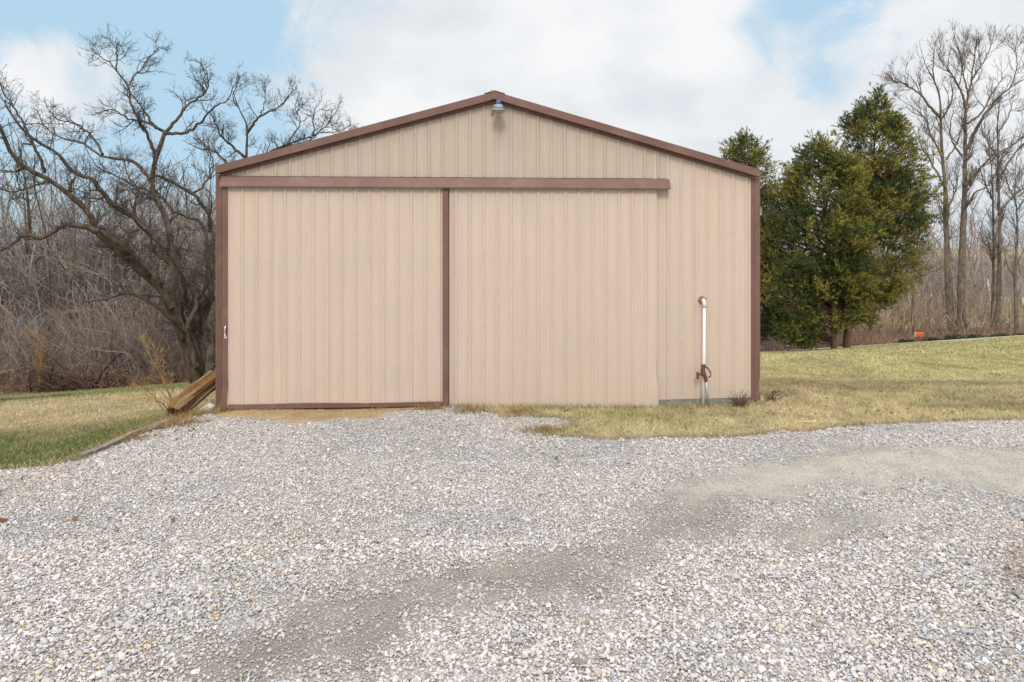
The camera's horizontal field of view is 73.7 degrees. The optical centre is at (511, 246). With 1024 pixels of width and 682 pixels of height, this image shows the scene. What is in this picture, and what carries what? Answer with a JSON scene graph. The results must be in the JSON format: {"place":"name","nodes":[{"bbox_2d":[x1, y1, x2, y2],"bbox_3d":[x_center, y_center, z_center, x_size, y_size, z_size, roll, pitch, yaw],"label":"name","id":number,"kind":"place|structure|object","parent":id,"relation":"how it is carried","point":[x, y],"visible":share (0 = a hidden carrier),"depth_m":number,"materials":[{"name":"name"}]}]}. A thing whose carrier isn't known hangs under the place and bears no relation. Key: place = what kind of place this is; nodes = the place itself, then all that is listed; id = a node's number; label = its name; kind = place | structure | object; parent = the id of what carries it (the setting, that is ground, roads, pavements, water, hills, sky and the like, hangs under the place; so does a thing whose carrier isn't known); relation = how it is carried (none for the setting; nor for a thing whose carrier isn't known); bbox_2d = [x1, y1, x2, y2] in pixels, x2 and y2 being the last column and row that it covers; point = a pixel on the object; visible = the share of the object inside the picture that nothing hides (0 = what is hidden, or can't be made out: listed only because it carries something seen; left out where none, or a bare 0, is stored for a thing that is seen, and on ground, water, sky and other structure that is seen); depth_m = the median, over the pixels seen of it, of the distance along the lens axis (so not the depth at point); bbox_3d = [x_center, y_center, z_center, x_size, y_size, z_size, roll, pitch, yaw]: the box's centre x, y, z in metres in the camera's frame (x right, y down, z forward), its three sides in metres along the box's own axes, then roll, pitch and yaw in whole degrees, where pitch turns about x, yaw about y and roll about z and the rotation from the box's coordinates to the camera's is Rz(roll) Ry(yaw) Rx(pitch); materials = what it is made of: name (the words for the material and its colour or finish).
{"place":"outdoors","nodes":[
{"label":"outdoors","id":0,"kind":"place"},
{"bbox_2d":[0,394,71,399],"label":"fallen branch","id":1,"kind":"object","parent":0,"point":[30,397],"visible":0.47,"depth_m":24.35,"materials":[{"name":"brown wood"}]},
{"bbox_2d":[0,405,1023,681],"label":"gravel driveway","id":2,"kind":"structure","parent":0,"point":[760,488],"depth_m":5.81,"materials":[{"name":"grey gravel"}]},
{"bbox_2d":[0,0,1023,248],"label":"sky","id":3,"kind":"structure","parent":0,"point":[691,74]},
{"bbox_2d":[0,248,1023,469],"bbox_3d":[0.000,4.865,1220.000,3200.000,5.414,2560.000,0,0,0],"label":"ground","id":4,"kind":"structure","parent":0,"point":[745,430],"depth_m":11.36,"materials":[{"name":"green plant"}]},
{"bbox_2d":[0,140,48,334],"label":"bare tree","id":5,"kind":"object","parent":4,"relation":"on","point":[28,217],"visible":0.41,"depth_m":36.34,"materials":[{"name":"grey plant"}]},
{"bbox_2d":[0,152,61,302],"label":"bare tree","id":6,"kind":"object","parent":4,"relation":"on","point":[24,221],"visible":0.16,"depth_m":38.31,"materials":[{"name":"grey plant"}]},
{"bbox_2d":[24,327,49,389],"bbox_3d":[-20.206,4.775,28.975,1.010,2.850,1.400,0,0,0],"label":"bush","id":7,"kind":"object","parent":4,"relation":"on","point":[37,362],"visible":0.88,"depth_m":28.97,"materials":[{"name":"brown plant"}]},
{"bbox_2d":[32,151,99,339],"bbox_3d":[-22.161,0.901,35.129,2.938,12.005,3.328,0,0,15],"label":"bare tree","id":8,"kind":"object","parent":4,"relation":"on","point":[70,278],"visible":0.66,"depth_m":35.10,"materials":[{"name":"grey plant"}]},
{"bbox_2d":[0,353,146,392],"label":"brush pile","id":9,"kind":"object","parent":4,"relation":"on","point":[74,380],"visible":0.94,"depth_m":28.61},
{"bbox_2d":[68,151,115,300],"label":"bare tree","id":10,"kind":"object","parent":4,"relation":"on","point":[89,207],"visible":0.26,"depth_m":40.22,"materials":[{"name":"grey plant"}]},
{"bbox_2d":[0,353,188,393],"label":"brambles","id":11,"kind":"object","parent":4,"relation":"on","point":[5,386],"visible":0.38,"depth_m":29.02,"materials":[{"name":"brown plant"}]},
{"bbox_2d":[0,259,215,391],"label":"scrub","id":12,"kind":"object","parent":4,"relation":"on","point":[68,349],"visible":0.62,"depth_m":29.90,"materials":[{"name":"brown plant"}]},
{"bbox_2d":[79,430,139,458],"bbox_3d":[-5.420,2.675,9.237,0.113,0.108,1.209,0,0,2],"label":"timber","id":13,"kind":"object","parent":4,"relation":"on","point":[95,450],"visible":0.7,"depth_m":9.11,"materials":[{"name":"brown wood"}]},
{"bbox_2d":[79,166,143,331],"bbox_3d":[-21.809,1.306,36.843,3.438,11.369,2.629,0,0,-35],"label":"bare tree","id":14,"kind":"object","parent":4,"relation":"on","point":[114,262],"visible":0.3,"depth_m":37.08,"materials":[{"name":"grey plant"}]},
{"bbox_2d":[0,24,239,383],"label":"bare tree","id":15,"kind":"object","parent":4,"relation":"on","point":[199,358],"visible":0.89,"depth_m":26.75,"materials":[{"name":"grey plant"}]},
{"bbox_2d":[0,107,265,361],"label":"woods","id":16,"kind":"object","parent":4,"relation":"on","point":[11,265],"visible":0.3,"depth_m":36.09,"materials":[{"name":"brown plant"}]},
{"bbox_2d":[118,159,165,279],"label":"bare tree","id":17,"kind":"object","parent":4,"relation":"on","point":[139,204],"visible":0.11,"depth_m":42.07,"materials":[{"name":"grey plant"}]},
{"bbox_2d":[120,200,184,313],"bbox_3d":[-20.242,1.758,37.915,3.639,10.539,2.391,0,0,0],"label":"bare tree","id":18,"kind":"object","parent":4,"relation":"on","point":[150,241],"visible":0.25,"depth_m":37.94,"materials":[{"name":"grey plant"}]},
{"bbox_2d":[132,329,175,416],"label":"sapling","id":19,"kind":"object","parent":4,"relation":"on","point":[165,385],"visible":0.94,"depth_m":11.40,"materials":[{"name":"brown plant"}]},
{"bbox_2d":[136,419,171,430],"bbox_3d":[-5.369,2.698,10.201,0.113,0.109,0.706,0,0,17],"label":"timber","id":20,"kind":"object","parent":4,"relation":"on","point":[142,428],"visible":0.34,"depth_m":10.11,"materials":[{"name":"wood"}]},
{"bbox_2d":[147,420,170,432],"bbox_3d":[-5.267,2.678,10.194,0.105,0.093,0.521,0,0,2],"label":"timber","id":21,"kind":"object","parent":20,"relation":"on","point":[159,423],"visible":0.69,"depth_m":10.07,"materials":[{"name":"brown wood"}]},
{"bbox_2d":[166,153,200,273],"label":"bare tree","id":22,"kind":"object","parent":4,"relation":"on","point":[173,170],"visible":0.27,"depth_m":40.76,"materials":[{"name":"grey plant"}]},
{"bbox_2d":[167,366,215,415],"bbox_3d":[-5.222,2.377,11.462,0.419,0.726,1.155,0,0,26],"label":"wooden timber beam","id":23,"kind":"object","parent":4,"relation":"on","point":[198,392],"visible":0.84,"depth_m":11.21,"materials":[{"name":"brown wood"}]},
{"bbox_2d":[178,150,223,319],"bbox_3d":[-16.610,0.669,36.944,2.507,12.413,2.612,0,0,-22],"label":"bare tree","id":24,"kind":"object","parent":4,"relation":"on","point":[201,212],"visible":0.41,"depth_m":36.99,"materials":[{"name":"grey plant"}]},
{"bbox_2d":[200,402,213,411],"bbox_3d":[-5.018,2.658,11.258,0.240,0.116,0.315,0,0,0],"label":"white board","id":25,"kind":"object","parent":4,"relation":"on","point":[208,404],"visible":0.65,"depth_m":11.29,"materials":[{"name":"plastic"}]},
{"bbox_2d":[182,61,360,162],"bbox_3d":[-11.659,-1.154,32.634,10.325,15.533,4.129,0,0,5],"label":"bare tree","id":26,"kind":"object","parent":4,"relation":"on","point":[247,130],"visible":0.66,"depth_m":32.65,"materials":[{"name":"grey plant"}]},
{"bbox_2d":[215,90,759,409],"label":"metal barn","id":27,"kind":"structure","parent":4,"relation":"on","point":[472,250],"depth_m":11.41,"materials":[{"name":"beige metal"}]},
{"bbox_2d":[221,187,447,409],"bbox_3d":[-2.893,0.834,11.208,3.675,3.654,0.087,0,0,-4],"label":"sliding door","id":28,"kind":"structure","parent":27,"relation":"in","point":[332,297],"depth_m":11.24,"materials":[{"name":"beige metal"}]},
{"bbox_2d":[491,100,504,113],"bbox_3d":[-0.229,-2.297,11.304,0.232,0.215,0.362,0,0,-4],"label":"yard light","id":29,"kind":"object","parent":27,"relation":"attached to","point":[497,108],"visible":1,"depth_m":11.18,"materials":[{"name":"metal"}]},
{"bbox_2d":[449,188,658,407],"bbox_3d":[0.719,0.858,11.459,3.529,3.703,0.034,0,0,-3],"label":"sliding door","id":30,"kind":"structure","parent":27,"relation":"in","point":[553,292],"depth_m":11.47,"materials":[{"name":"beige metal"}]},
{"bbox_2d":[698,296,705,406],"bbox_3d":[3.243,1.825,11.650,0.144,1.959,0.189,0,0,17],"label":"water pipe","id":31,"kind":"object","parent":27,"relation":"attached to","point":[702,300],"visible":0.98,"depth_m":11.58,"materials":[{"name":"white plastic"}]},
{"bbox_2d":[0,368,1022,579],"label":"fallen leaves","id":32,"kind":"object","parent":4,"relation":"on","point":[2,520],"visible":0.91,"depth_m":9.94,"materials":[{"name":"brown plant"}]},
{"bbox_2d":[696,364,710,406],"bbox_3d":[3.236,2.352,11.526,0.252,0.726,0.060,0,0,-4],"label":"yard hydrant","id":33,"kind":"object","parent":4,"relation":"on","point":[702,370],"visible":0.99,"depth_m":11.51,"materials":[{"name":"metal"}]},
{"bbox_2d":[728,390,754,407],"bbox_3d":[3.860,2.550,11.501,0.441,0.337,0.487,0,0,0],"label":"dead weed","id":34,"kind":"object","parent":4,"relation":"on","point":[740,401],"visible":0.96,"depth_m":11.51,"materials":[{"name":"brown plant"}]},
{"bbox_2d":[718,126,794,345],"bbox_3d":[12.905,-0.343,36.579,5.776,12.272,4.975,0,0,0],"label":"cedar tree","id":35,"kind":"object","parent":4,"relation":"on","point":[752,159],"visible":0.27,"depth_m":35.91,"materials":[{"name":"green plant"}]},
{"bbox_2d":[765,389,787,402],"bbox_3d":[4.597,2.603,11.908,0.415,0.267,0.302,0,0,0],"label":"dead weed","id":36,"kind":"object","parent":4,"relation":"on","point":[769,396],"visible":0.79,"depth_m":11.89,"materials":[{"name":"brown plant"}]},
{"bbox_2d":[799,421,842,422],"bbox_3d":[4.704,2.658,10.347,0.716,0.030,0.052,0,0,-1],"label":"stick","id":37,"kind":"object","parent":4,"relation":"on","point":[820,422],"visible":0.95,"depth_m":10.34,"materials":[{"name":"beige wood"}]},
{"bbox_2d":[760,127,893,350],"bbox_3d":[14.911,-0.300,33.699,6.859,11.077,5.627,0,0,0],"label":"cedar tree","id":38,"kind":"object","parent":4,"relation":"on","point":[811,287],"visible":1,"depth_m":32.77,"materials":[{"name":"green plant"}]},
{"bbox_2d":[823,82,948,347],"bbox_3d":[18.960,-1.565,35.012,6.888,13.712,4.818,0,0,0],"label":"cedar tree","id":39,"kind":"object","parent":4,"relation":"on","point":[893,181],"visible":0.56,"depth_m":34.27,"materials":[{"name":"green plant"}]},
{"bbox_2d":[760,174,1023,320],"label":"woods","id":40,"kind":"object","parent":4,"relation":"on","point":[974,280],"visible":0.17,"depth_m":60.55,"materials":[{"name":"plant"}]},
{"bbox_2d":[760,280,1023,346],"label":"scrub","id":41,"kind":"object","parent":4,"relation":"on","point":[940,318],"visible":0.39,"depth_m":45.19,"materials":[{"name":"brown plant"}]},
{"bbox_2d":[760,325,1023,350],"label":"brambles","id":42,"kind":"object","parent":4,"relation":"on","point":[856,341],"visible":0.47,"depth_m":42.83,"materials":[{"name":"brown plant"}]},
{"bbox_2d":[895,338,914,342],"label":"shrub","id":43,"kind":"object","parent":4,"relation":"on","point":[906,341],"visible":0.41,"depth_m":42.20,"materials":[{"name":"green plant"}]},
{"bbox_2d":[901,172,932,334],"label":"bare tree","id":44,"kind":"object","parent":4,"relation":"on","point":[912,298],"visible":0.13,"depth_m":47.05,"materials":[{"name":"grey plant"}]},
{"bbox_2d":[914,332,923,341],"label":"mailbox","id":45,"kind":"object","parent":4,"relation":"on","point":[918,334],"visible":0.94,"depth_m":41.91,"materials":[{"name":"orange paint"}]},
{"bbox_2d":[869,26,972,333],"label":"bare tree","id":46,"kind":"object","parent":4,"relation":"on","point":[946,214],"visible":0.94,"depth_m":45.56,"materials":[{"name":"grey plant"}]},
{"bbox_2d":[920,335,940,341],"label":"shrub","id":47,"kind":"object","parent":4,"relation":"on","point":[929,338],"visible":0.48,"depth_m":42.15,"materials":[{"name":"green plant"}]},
{"bbox_2d":[942,333,968,339],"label":"shrub","id":48,"kind":"object","parent":4,"relation":"on","point":[952,337],"visible":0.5,"depth_m":42.17,"materials":[{"name":"green plant"}]},
{"bbox_2d":[963,333,984,338],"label":"shrub","id":49,"kind":"object","parent":4,"relation":"on","point":[971,335],"visible":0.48,"depth_m":42.14,"materials":[{"name":"green plant"}]},
{"bbox_2d":[926,19,1023,336],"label":"bare tree","id":50,"kind":"object","parent":4,"relation":"on","point":[961,276],"visible":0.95,"depth_m":44.88,"materials":[{"name":"grey plant"}]},
{"bbox_2d":[985,278,990,311],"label":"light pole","id":51,"kind":"object","parent":4,"relation":"on","point":[989,293],"visible":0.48,"depth_m":61.95,"materials":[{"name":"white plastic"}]},
{"bbox_2d":[968,118,1011,331],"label":"bare tree","id":52,"kind":"object","parent":4,"relation":"on","point":[992,255],"visible":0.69,"depth_m":46.49,"materials":[{"name":"grey plant"}]},
{"bbox_2d":[971,78,1023,333],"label":"bare tree","id":53,"kind":"object","parent":4,"relation":"on","point":[999,176],"visible":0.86,"depth_m":44.06,"materials":[{"name":"grey plant"}]},
{"bbox_2d":[985,332,1009,336],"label":"shrub","id":54,"kind":"object","parent":4,"relation":"on","point":[1000,334],"visible":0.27,"depth_m":42.20,"materials":[{"name":"green plant"}]},
{"bbox_2d":[980,140,1023,332],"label":"bare tree","id":55,"kind":"object","parent":4,"relation":"on","point":[1014,275],"visible":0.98,"depth_m":43.06,"materials":[{"name":"grey plant"}]},
{"bbox_2d":[1008,332,1023,335],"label":"shrub","id":56,"kind":"object","parent":4,"relation":"on","point":[1014,333],"visible":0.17,"depth_m":42.23,"materials":[{"name":"green plant"}]},
{"bbox_2d":[784,335,1022,350],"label":"road","id":57,"kind":"structure","parent":0,"point":[924,341],"depth_m":41.59,"materials":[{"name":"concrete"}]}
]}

